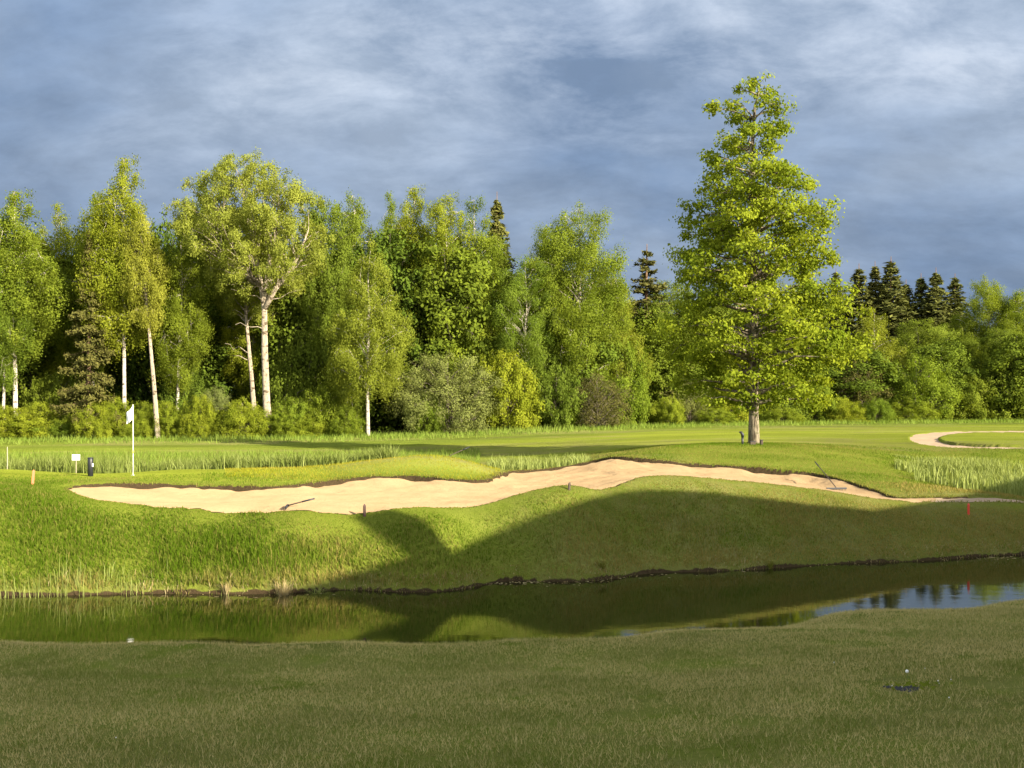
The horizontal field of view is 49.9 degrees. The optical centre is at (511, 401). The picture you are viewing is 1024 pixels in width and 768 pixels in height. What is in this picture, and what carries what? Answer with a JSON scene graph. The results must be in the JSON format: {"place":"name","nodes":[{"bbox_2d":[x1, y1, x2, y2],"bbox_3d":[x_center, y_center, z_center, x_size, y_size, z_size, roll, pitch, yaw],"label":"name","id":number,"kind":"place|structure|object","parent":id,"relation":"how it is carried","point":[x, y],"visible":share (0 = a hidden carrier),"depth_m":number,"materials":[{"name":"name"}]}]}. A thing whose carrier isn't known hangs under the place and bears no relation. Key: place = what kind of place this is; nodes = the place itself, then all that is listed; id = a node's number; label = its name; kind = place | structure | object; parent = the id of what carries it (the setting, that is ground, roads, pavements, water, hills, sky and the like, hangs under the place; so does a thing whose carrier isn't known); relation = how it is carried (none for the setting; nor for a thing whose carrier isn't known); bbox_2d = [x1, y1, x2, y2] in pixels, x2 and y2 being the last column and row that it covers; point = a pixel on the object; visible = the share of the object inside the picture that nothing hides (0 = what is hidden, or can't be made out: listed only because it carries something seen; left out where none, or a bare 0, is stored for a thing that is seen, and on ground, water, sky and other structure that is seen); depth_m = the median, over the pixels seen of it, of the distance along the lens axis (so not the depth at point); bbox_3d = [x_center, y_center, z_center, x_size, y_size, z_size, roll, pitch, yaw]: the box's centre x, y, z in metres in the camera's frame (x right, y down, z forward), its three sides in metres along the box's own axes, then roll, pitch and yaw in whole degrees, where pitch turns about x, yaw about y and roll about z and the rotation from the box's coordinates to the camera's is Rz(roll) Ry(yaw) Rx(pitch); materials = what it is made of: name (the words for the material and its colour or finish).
{"place":"outdoors","nodes":[
{"label":"outdoors","id":0,"kind":"place"},
{"bbox_2d":[0,446,481,470],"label":"meadow grass","id":1,"kind":"structure","parent":0,"point":[151,453],"depth_m":49.58,"materials":[{"name":"green plant"}]},
{"bbox_2d":[0,420,1023,767],"bbox_3d":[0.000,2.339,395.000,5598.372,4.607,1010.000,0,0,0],"label":"ground","id":2,"kind":"structure","parent":0,"point":[998,436],"depth_m":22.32,"materials":[{"name":"green plant"}]},
{"bbox_2d":[0,214,40,408],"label":"birch tree","id":3,"kind":"object","parent":2,"relation":"on","point":[6,378],"visible":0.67,"depth_m":70.79,"materials":[{"name":"green plant"}]},
{"bbox_2d":[0,405,55,439],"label":"bush","id":4,"kind":"object","parent":2,"relation":"on","point":[12,431],"visible":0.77,"depth_m":69.29,"materials":[{"name":"green plant"}]},
{"bbox_2d":[0,187,75,409],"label":"birch tree","id":5,"kind":"object","parent":2,"relation":"on","point":[40,272],"visible":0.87,"depth_m":70.99,"materials":[{"name":"green plant"}]},
{"bbox_2d":[0,219,78,413],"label":"alder tree","id":6,"kind":"object","parent":2,"relation":"on","point":[27,373],"visible":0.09,"depth_m":77.67,"materials":[{"name":"green plant"}]},
{"bbox_2d":[18,400,65,438],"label":"bush","id":7,"kind":"object","parent":2,"relation":"on","point":[45,409],"visible":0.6,"depth_m":70.32,"materials":[{"name":"plant"}]},
{"bbox_2d":[30,202,78,403],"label":"birch tree","id":8,"kind":"object","parent":2,"relation":"on","point":[58,241],"visible":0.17,"depth_m":78.41,"materials":[{"name":"green plant"}]},
{"bbox_2d":[18,365,96,421],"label":"bush","id":9,"kind":"object","parent":2,"relation":"on","point":[46,394],"visible":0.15,"depth_m":72.91,"materials":[{"name":"green plant"}]},
{"bbox_2d":[48,234,126,433],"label":"spruce tree","id":10,"kind":"object","parent":2,"relation":"on","point":[88,391],"visible":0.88,"depth_m":70.30,"materials":[{"name":"green plant"}]},
{"bbox_2d":[56,191,130,387],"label":"birch tree","id":11,"kind":"object","parent":2,"relation":"on","point":[74,349],"visible":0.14,"depth_m":76.26,"materials":[{"name":"green plant"}]},
{"bbox_2d":[41,247,147,384],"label":"birch tree","id":12,"kind":"object","parent":2,"relation":"on","point":[67,320],"visible":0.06,"depth_m":77.11,"materials":[{"name":"green plant"}]},
{"bbox_2d":[69,401,121,439],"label":"bush","id":13,"kind":"object","parent":2,"relation":"on","point":[102,423],"visible":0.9,"depth_m":69.25,"materials":[{"name":"plant"}]},
{"bbox_2d":[64,153,174,412],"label":"birch tree","id":14,"kind":"object","parent":2,"relation":"on","point":[107,238],"visible":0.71,"depth_m":70.83,"materials":[{"name":"green plant"}]},
{"bbox_2d":[0,555,264,598],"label":"sedge","id":15,"kind":"object","parent":2,"relation":"on","point":[75,582],"visible":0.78,"depth_m":21.74,"materials":[{"name":"green plant"}]},
{"bbox_2d":[115,205,170,437],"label":"aspen tree","id":16,"kind":"object","parent":2,"relation":"on","point":[148,281],"visible":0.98,"depth_m":69.98,"materials":[{"name":"green plant"}]},
{"bbox_2d":[108,242,179,410],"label":"alder tree","id":17,"kind":"object","parent":2,"relation":"on","point":[139,394],"visible":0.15,"depth_m":78.13,"materials":[{"name":"green plant"}]},
{"bbox_2d":[148,400,180,437],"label":"sapling","id":18,"kind":"object","parent":2,"relation":"on","point":[165,428],"visible":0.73,"depth_m":70.58,"materials":[{"name":"plant"}]},
{"bbox_2d":[147,228,218,408],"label":"birch tree","id":19,"kind":"object","parent":2,"relation":"on","point":[178,313],"visible":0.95,"depth_m":71.81,"materials":[{"name":"green plant"}]},
{"bbox_2d":[152,360,214,412],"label":"bush","id":20,"kind":"object","parent":2,"relation":"on","point":[197,388],"visible":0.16,"depth_m":73.53,"materials":[{"name":"green plant"}]},
{"bbox_2d":[130,248,246,404],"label":"alder tree","id":21,"kind":"object","parent":2,"relation":"on","point":[218,353],"visible":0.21,"depth_m":77.65,"materials":[{"name":"green plant"}]},
{"bbox_2d":[177,394,217,437],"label":"sapling","id":22,"kind":"object","parent":2,"relation":"on","point":[206,408],"visible":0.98,"depth_m":69.78,"materials":[{"name":"plant"}]},
{"bbox_2d":[0,443,401,472],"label":"reeds","id":23,"kind":"object","parent":2,"relation":"on","point":[104,465],"visible":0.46,"depth_m":38.88,"materials":[{"name":"green plant"}]},
{"bbox_2d":[164,181,251,399],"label":"birch tree","id":24,"kind":"object","parent":2,"relation":"on","point":[218,328],"visible":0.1,"depth_m":79.02,"materials":[{"name":"green plant"}]},
{"bbox_2d":[196,385,231,414],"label":"bush","id":25,"kind":"object","parent":2,"relation":"on","point":[223,400],"visible":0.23,"depth_m":72.52,"materials":[{"name":"green plant"}]},
{"bbox_2d":[198,194,277,409],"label":"aspen tree","id":26,"kind":"object","parent":2,"relation":"on","point":[227,299],"visible":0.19,"depth_m":73.51,"materials":[{"name":"green plant"}]},
{"bbox_2d":[212,395,270,438],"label":"bush","id":27,"kind":"object","parent":2,"relation":"on","point":[233,416],"visible":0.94,"depth_m":69.78,"materials":[{"name":"plant"}]},
{"bbox_2d":[213,297,277,408],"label":"birch tree","id":28,"kind":"object","parent":2,"relation":"on","point":[232,371],"visible":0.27,"depth_m":77.70,"materials":[{"name":"green plant"}]},
{"bbox_2d":[161,148,335,436],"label":"aspen tree","id":29,"kind":"object","parent":2,"relation":"on","point":[267,221],"visible":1,"depth_m":70.23,"materials":[{"name":"green plant"}]},
{"bbox_2d":[270,408,307,437],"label":"sapling","id":30,"kind":"object","parent":2,"relation":"on","point":[279,424],"visible":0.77,"depth_m":70.43,"materials":[{"name":"plant"}]},
{"bbox_2d":[271,396,317,436],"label":"bush","id":31,"kind":"object","parent":2,"relation":"on","point":[292,406],"visible":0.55,"depth_m":71.27,"materials":[{"name":"green plant"}]},
{"bbox_2d":[247,241,347,397],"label":"alder tree","id":32,"kind":"object","parent":2,"relation":"on","point":[279,332],"visible":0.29,"depth_m":76.09,"materials":[{"name":"green plant"}]},
{"bbox_2d":[255,327,343,414],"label":"bush","id":33,"kind":"object","parent":2,"relation":"on","point":[280,389],"visible":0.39,"depth_m":74.72,"materials":[{"name":"green plant"}]},
{"bbox_2d":[281,410,327,436],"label":"sapling","id":34,"kind":"object","parent":2,"relation":"on","point":[311,426],"visible":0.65,"depth_m":70.63,"materials":[{"name":"plant"}]},
{"bbox_2d":[274,188,366,394],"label":"alder tree","id":35,"kind":"object","parent":2,"relation":"on","point":[339,253],"visible":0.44,"depth_m":76.98,"materials":[{"name":"green plant"}]},
{"bbox_2d":[302,376,356,435],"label":"bush","id":36,"kind":"object","parent":2,"relation":"on","point":[325,406],"visible":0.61,"depth_m":71.60,"materials":[{"name":"green plant"}]},
{"bbox_2d":[294,228,380,417],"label":"alder tree","id":37,"kind":"object","parent":2,"relation":"on","point":[358,250],"visible":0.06,"depth_m":79.90,"materials":[{"name":"green plant"}]},
{"bbox_2d":[305,303,375,430],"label":"tree","id":38,"kind":"object","parent":2,"relation":"on","point":[363,410],"visible":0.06,"depth_m":76.73,"materials":[{"name":"plant"}]},
{"bbox_2d":[324,403,366,436],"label":"bush","id":39,"kind":"object","parent":2,"relation":"on","point":[355,422],"visible":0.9,"depth_m":70.99,"materials":[{"name":"green plant"}]},
{"bbox_2d":[326,185,381,309],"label":"birch tree","id":40,"kind":"object","parent":2,"relation":"on","point":[358,212],"visible":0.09,"depth_m":85.64,"materials":[{"name":"green plant"}]},
{"bbox_2d":[225,454,499,479],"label":"mound grass","id":41,"kind":"structure","parent":2,"relation":"on","point":[313,466],"depth_m":34.18,"materials":[{"name":"green plant"}]},
{"bbox_2d":[322,234,418,435],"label":"birch tree","id":42,"kind":"object","parent":2,"relation":"on","point":[346,334],"visible":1,"depth_m":70.62,"materials":[{"name":"green plant"}]},
{"bbox_2d":[344,221,454,430],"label":"alder tree","id":43,"kind":"object","parent":2,"relation":"on","point":[378,418],"visible":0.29,"depth_m":79.81,"materials":[{"name":"green plant"}]},
{"bbox_2d":[383,183,434,337],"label":"birch tree","id":44,"kind":"object","parent":2,"relation":"on","point":[407,223],"visible":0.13,"depth_m":83.32,"materials":[{"name":"green plant"}]},
{"bbox_2d":[411,391,450,433],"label":"bush","id":45,"kind":"object","parent":2,"relation":"on","point":[431,422],"visible":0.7,"depth_m":72.41,"materials":[{"name":"green plant"}]},
{"bbox_2d":[371,232,507,428],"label":"alder tree","id":46,"kind":"object","parent":2,"relation":"on","point":[456,282],"visible":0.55,"depth_m":78.15,"materials":[{"name":"green plant"}]},
{"bbox_2d":[395,192,491,375],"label":"birch tree","id":47,"kind":"object","parent":2,"relation":"on","point":[443,232],"visible":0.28,"depth_m":81.59,"materials":[{"name":"green plant"}]},
{"bbox_2d":[382,348,510,433],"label":"bush","id":48,"kind":"object","parent":2,"relation":"on","point":[463,418],"visible":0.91,"depth_m":73.22,"materials":[{"name":"green plant"}]},
{"bbox_2d":[428,320,514,426],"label":"bush","id":49,"kind":"object","parent":2,"relation":"on","point":[456,351],"visible":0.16,"depth_m":78.41,"materials":[{"name":"green plant"}]},
{"bbox_2d":[426,256,529,392],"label":"birch tree","id":50,"kind":"object","parent":2,"relation":"on","point":[495,288],"visible":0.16,"depth_m":81.02,"materials":[{"name":"green plant"}]},
{"bbox_2d":[447,191,516,330],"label":"birch tree","id":51,"kind":"object","parent":2,"relation":"on","point":[487,242],"visible":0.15,"depth_m":83.35,"materials":[{"name":"green plant"}]},
{"bbox_2d":[69,459,935,514],"bbox_3d":[-0.531,2.300,30.719,22.368,0.890,11.119,0,0,-21],"label":"sand bunker","id":52,"kind":"object","parent":2,"relation":"on","point":[372,495],"visible":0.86,"depth_m":29.68},
{"bbox_2d":[484,200,522,407],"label":"spruce tree","id":53,"kind":"object","parent":2,"relation":"on","point":[497,226],"visible":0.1,"depth_m":85.74,"materials":[{"name":"green plant"}]},
{"bbox_2d":[471,345,544,429],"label":"bush","id":54,"kind":"object","parent":2,"relation":"on","point":[511,417],"visible":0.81,"depth_m":75.94,"materials":[{"name":"green plant"}]},
{"bbox_2d":[0,471,1023,590],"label":"bank grass","id":55,"kind":"structure","parent":2,"relation":"on","point":[25,487],"depth_m":23.73,"materials":[{"name":"green plant"}]},
{"bbox_2d":[478,251,562,416],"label":"birch tree","id":56,"kind":"object","parent":2,"relation":"on","point":[510,339],"visible":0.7,"depth_m":78.80,"materials":[{"name":"green plant"}]},
{"bbox_2d":[48,539,1023,594],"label":"shore grass","id":57,"kind":"structure","parent":2,"relation":"on","point":[547,577],"depth_m":22.46,"materials":[{"name":"green plant"}]},
{"bbox_2d":[485,452,592,469],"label":"reeds","id":58,"kind":"object","parent":2,"relation":"on","point":[520,463],"visible":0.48,"depth_m":39.22,"materials":[{"name":"green plant"}]},
{"bbox_2d":[526,361,590,428],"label":"bush","id":59,"kind":"object","parent":2,"relation":"on","point":[561,414],"visible":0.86,"depth_m":77.42,"materials":[{"name":"green plant"}]},
{"bbox_2d":[507,199,635,424],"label":"birch tree","id":60,"kind":"object","parent":2,"relation":"on","point":[555,246],"visible":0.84,"depth_m":80.17,"materials":[{"name":"green plant"}]},
{"bbox_2d":[520,273,623,425],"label":"alder tree","id":61,"kind":"object","parent":2,"relation":"on","point":[583,375],"visible":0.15,"depth_m":80.63,"materials":[{"name":"green plant"}]},
{"bbox_2d":[556,372,635,427],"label":"bush","id":62,"kind":"object","parent":2,"relation":"on","point":[599,421],"visible":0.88,"depth_m":77.84,"materials":[{"name":"brown plant"}]},
{"bbox_2d":[574,278,656,392],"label":"birch tree","id":63,"kind":"object","parent":2,"relation":"on","point":[639,348],"visible":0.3,"depth_m":82.48,"materials":[{"name":"green plant"}]},
{"bbox_2d":[591,337,655,425],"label":"bush","id":64,"kind":"object","parent":2,"relation":"on","point":[639,387],"visible":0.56,"depth_m":81.03,"materials":[{"name":"green plant"}]},
{"bbox_2d":[632,351,686,422],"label":"bush","id":65,"kind":"object","parent":2,"relation":"on","point":[658,395],"visible":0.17,"depth_m":86.15,"materials":[{"name":"green plant"}]},
{"bbox_2d":[631,303,693,419],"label":"alder tree","id":66,"kind":"object","parent":2,"relation":"on","point":[655,348],"visible":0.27,"depth_m":86.26,"materials":[{"name":"green plant"}]},
{"bbox_2d":[650,393,686,424],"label":"bush","id":67,"kind":"object","parent":2,"relation":"on","point":[666,412],"visible":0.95,"depth_m":81.57,"materials":[{"name":"plant"}]},
{"bbox_2d":[628,248,709,411],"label":"spruce tree","id":68,"kind":"object","parent":2,"relation":"on","point":[645,287],"visible":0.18,"depth_m":89.44,"materials":[{"name":"green plant"}]},
{"bbox_2d":[635,279,704,400],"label":"alder tree","id":69,"kind":"object","parent":2,"relation":"on","point":[661,308],"visible":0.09,"depth_m":88.86,"materials":[{"name":"green plant"}]},
{"bbox_2d":[664,378,713,423],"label":"bush","id":70,"kind":"object","parent":2,"relation":"on","point":[689,413],"visible":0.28,"depth_m":85.71,"materials":[{"name":"green plant"}]},
{"bbox_2d":[692,408,738,424],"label":"bush","id":71,"kind":"object","parent":2,"relation":"on","point":[722,416],"visible":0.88,"depth_m":83.35,"materials":[{"name":"plant"}]},
{"bbox_2d":[639,69,883,442],"bbox_3d":[9.147,-5.421,42.208,7.338,14.118,8.276,0,0,-30],"label":"oak tree","id":72,"kind":"object","parent":2,"relation":"on","point":[779,318],"visible":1,"depth_m":41.27,"materials":[{"name":"green plant"}]},
{"bbox_2d":[759,405,807,422],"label":"bush","id":73,"kind":"object","parent":2,"relation":"on","point":[789,413],"visible":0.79,"depth_m":85.47,"materials":[{"name":"plant"}]},
{"bbox_2d":[585,441,1023,490],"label":"mound grass","id":74,"kind":"structure","parent":2,"relation":"on","point":[670,446],"depth_m":39.54,"materials":[{"name":"green plant"}]},
{"bbox_2d":[795,385,844,421],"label":"bush","id":75,"kind":"object","parent":2,"relation":"on","point":[818,416],"visible":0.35,"depth_m":89.79,"materials":[{"name":"green plant"}]},
{"bbox_2d":[823,396,865,421],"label":"bush","id":76,"kind":"object","parent":2,"relation":"on","point":[853,408],"visible":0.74,"depth_m":89.14,"materials":[{"name":"green plant"}]},
{"bbox_2d":[832,269,891,348],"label":"spruce tree","id":77,"kind":"object","parent":2,"relation":"on","point":[857,277],"visible":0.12,"depth_m":115.29,"materials":[{"name":"green plant"}]},
{"bbox_2d":[830,358,893,415],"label":"bush","id":78,"kind":"object","parent":2,"relation":"on","point":[859,391],"visible":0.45,"depth_m":92.86,"materials":[{"name":"green plant"}]},
{"bbox_2d":[825,347,912,416],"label":"alder tree","id":79,"kind":"object","parent":2,"relation":"on","point":[878,366],"visible":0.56,"depth_m":93.33,"materials":[{"name":"green plant"}]},
{"bbox_2d":[846,307,908,397],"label":"birch tree","id":80,"kind":"object","parent":2,"relation":"on","point":[886,348],"visible":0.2,"depth_m":99.72,"materials":[{"name":"green plant"}]},
{"bbox_2d":[858,395,896,421],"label":"bush","id":81,"kind":"object","parent":2,"relation":"on","point":[880,407],"visible":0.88,"depth_m":90.45,"materials":[{"name":"green plant"}]},
{"bbox_2d":[862,261,922,354],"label":"spruce tree","id":82,"kind":"object","parent":2,"relation":"on","point":[891,287],"visible":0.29,"depth_m":114.21,"materials":[{"name":"green plant"}]},
{"bbox_2d":[889,396,941,421],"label":"bush","id":83,"kind":"object","parent":2,"relation":"on","point":[903,411],"visible":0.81,"depth_m":91.38,"materials":[{"name":"plant"}]},
{"bbox_2d":[878,350,962,421],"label":"bush","id":84,"kind":"object","parent":2,"relation":"on","point":[930,378],"visible":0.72,"depth_m":92.78,"materials":[{"name":"green plant"}]},
{"bbox_2d":[909,277,937,346],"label":"spruce tree","id":85,"kind":"object","parent":2,"relation":"on","point":[921,285],"visible":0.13,"depth_m":116.52,"materials":[{"name":"green plant"}]},
{"bbox_2d":[889,318,960,372],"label":"alder tree","id":86,"kind":"object","parent":2,"relation":"on","point":[907,339],"visible":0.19,"depth_m":102.66,"materials":[{"name":"green plant"}]},
{"bbox_2d":[916,273,960,337],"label":"spruce tree","id":87,"kind":"object","parent":2,"relation":"on","point":[935,293],"visible":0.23,"depth_m":115.35,"materials":[{"name":"green plant"}]},
{"bbox_2d":[910,333,982,418],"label":"alder tree","id":88,"kind":"object","parent":2,"relation":"on","point":[950,359],"visible":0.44,"depth_m":95.89,"materials":[{"name":"green plant"}]},
{"bbox_2d":[928,322,982,357],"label":"alder tree","id":89,"kind":"object","parent":2,"relation":"on","point":[969,344],"visible":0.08,"depth_m":104.76,"materials":[{"name":"green plant"}]},
{"bbox_2d":[941,277,975,335],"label":"spruce tree","id":90,"kind":"object","parent":2,"relation":"on","point":[955,291],"visible":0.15,"depth_m":116.50,"materials":[{"name":"green plant"}]},
{"bbox_2d":[895,454,1023,496],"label":"reeds","id":91,"kind":"object","parent":2,"relation":"on","point":[987,474],"visible":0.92,"depth_m":36.89,"materials":[{"name":"green plant"}]},
{"bbox_2d":[910,431,1023,448],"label":"sand bunker","id":92,"kind":"object","parent":2,"relation":"on","point":[931,439],"visible":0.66,"depth_m":52.06},
{"bbox_2d":[940,374,999,420],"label":"bush","id":93,"kind":"object","parent":2,"relation":"on","point":[974,411],"visible":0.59,"depth_m":95.23,"materials":[{"name":"green plant"}]},
{"bbox_2d":[949,274,1023,357],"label":"birch tree","id":94,"kind":"object","parent":2,"relation":"on","point":[993,302],"visible":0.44,"depth_m":106.96,"materials":[{"name":"green plant"}]},
{"bbox_2d":[965,359,1023,420],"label":"bush","id":95,"kind":"object","parent":2,"relation":"on","point":[994,414],"visible":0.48,"depth_m":95.80,"materials":[{"name":"green plant"}]},
{"bbox_2d":[966,327,1023,379],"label":"alder tree","id":96,"kind":"object","parent":2,"relation":"on","point":[993,337],"visible":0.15,"depth_m":100.42,"materials":[{"name":"green plant"}]},
{"bbox_2d":[978,330,1023,420],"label":"alder tree","id":97,"kind":"object","parent":2,"relation":"on","point":[1006,356],"visible":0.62,"depth_m":96.17,"materials":[{"name":"green plant"}]},
{"bbox_2d":[995,286,1023,343],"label":"birch tree","id":98,"kind":"object","parent":2,"relation":"on","point":[1014,306],"visible":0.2,"depth_m":105.07,"materials":[{"name":"green plant"}]},
{"bbox_2d":[0,555,1023,644],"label":"pond water","id":99,"kind":"structure","parent":0,"point":[640,604],"depth_m":20.44,"materials":[{"name":"liquid"}]},
{"bbox_2d":[0,417,1023,445],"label":"meadow grass","id":100,"kind":"structure","parent":0,"point":[490,431],"depth_m":70.59,"materials":[{"name":"green plant"}]},
{"bbox_2d":[0,0,1023,390],"label":"sky","id":101,"kind":"structure","parent":0,"point":[910,113],"materials":[{"name":"grey"}]},
{"bbox_2d":[62,455,1023,519],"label":"edge grass","id":102,"kind":"structure","parent":0,"point":[526,469],"depth_m":30.34,"materials":[{"name":"green plant"}]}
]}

